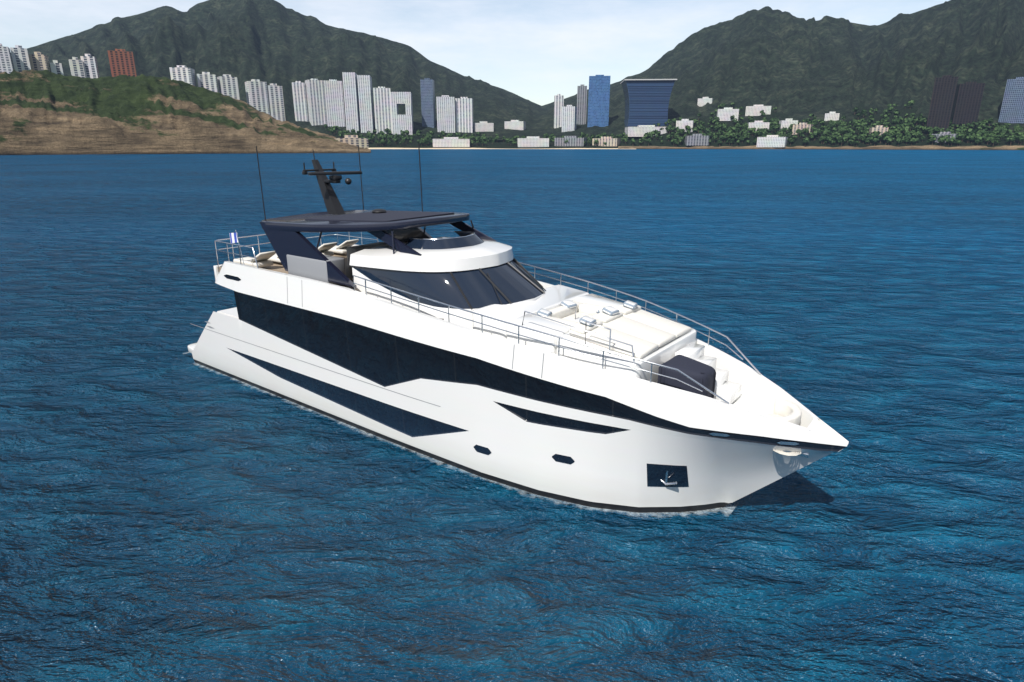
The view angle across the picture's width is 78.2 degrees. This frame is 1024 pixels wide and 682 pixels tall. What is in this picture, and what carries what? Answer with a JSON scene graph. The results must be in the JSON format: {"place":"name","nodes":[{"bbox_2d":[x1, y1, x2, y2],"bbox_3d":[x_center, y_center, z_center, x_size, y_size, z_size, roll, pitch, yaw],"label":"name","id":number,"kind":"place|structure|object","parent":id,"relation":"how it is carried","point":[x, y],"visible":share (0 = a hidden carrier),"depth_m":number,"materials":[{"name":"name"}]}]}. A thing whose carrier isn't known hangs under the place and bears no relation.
{"place":"outdoors","nodes":[
{"label":"outdoors","id":0,"kind":"place"},
{"bbox_2d":[0,69,370,154],"bbox_3d":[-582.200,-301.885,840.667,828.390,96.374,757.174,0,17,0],"label":"headland terrain","id":1,"kind":"structure","parent":0,"point":[44,112],"depth_m":710.59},
{"bbox_2d":[11,0,547,137],"bbox_3d":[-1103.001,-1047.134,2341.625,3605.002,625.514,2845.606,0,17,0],"label":"mountain terrain","id":2,"kind":"structure","parent":0,"point":[267,41],"depth_m":2056.62,"materials":[{"name":"green plant"}]},
{"bbox_2d":[0,0,949,105],"label":"sky","id":3,"kind":"structure","parent":0,"point":[536,51],"materials":[{"name":"white"}]},
{"bbox_2d":[0,149,1023,681],"bbox_3d":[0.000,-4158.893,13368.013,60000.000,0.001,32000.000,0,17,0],"label":"sea","id":4,"kind":"structure","parent":0,"point":[170,511],"depth_m":20.44,"materials":[{"name":"blue liquid"}]},
{"bbox_2d":[188,144,848,512],"bbox_3d":[-3.379,-1.904,23.267,29.150,10.251,7.120,13,21,36],"label":"yacht","id":5,"kind":"object","parent":4,"relation":"on","point":[472,350],"visible":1,"depth_m":18.91,"materials":[{"name":"white plastic"}]},
{"bbox_2d":[318,102,1023,147],"bbox_3d":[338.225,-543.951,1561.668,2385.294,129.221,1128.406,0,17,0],"label":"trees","id":6,"kind":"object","parent":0,"point":[655,141],"depth_m":1415.57,"materials":[{"name":"green plant"}]},
{"bbox_2d":[368,148,617,148],"bbox_3d":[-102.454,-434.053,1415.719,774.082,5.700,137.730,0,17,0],"label":"beach sand","id":7,"kind":"structure","parent":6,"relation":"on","point":[493,148],"depth_m":1425.57,"materials":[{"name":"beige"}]},
{"bbox_2d":[0,44,1023,147],"bbox_3d":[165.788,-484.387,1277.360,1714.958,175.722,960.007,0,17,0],"label":"town buildings","id":8,"kind":"structure","parent":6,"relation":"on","point":[646,104],"depth_m":1515.72,"materials":[{"name":"white concrete"}]},
{"bbox_2d":[324,100,1023,145],"bbox_3d":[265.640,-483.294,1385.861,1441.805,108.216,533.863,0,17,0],"label":"town trees","id":9,"kind":"object","parent":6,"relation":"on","point":[996,134],"visible":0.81,"depth_m":1366.43,"materials":[{"name":"green plant"}]},
{"bbox_2d":[618,145,1023,149],"bbox_3d":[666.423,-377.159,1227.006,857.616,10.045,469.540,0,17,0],"label":"beach","id":10,"kind":"structure","parent":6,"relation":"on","point":[929,147],"depth_m":1265.17,"materials":[{"name":"beige sand"}]},
{"bbox_2d":[488,0,1023,139],"bbox_3d":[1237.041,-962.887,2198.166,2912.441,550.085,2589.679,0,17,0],"label":"mountain terrain","id":11,"kind":"structure","parent":0,"point":[793,67],"depth_m":1768.07,"materials":[{"name":"green plant"}]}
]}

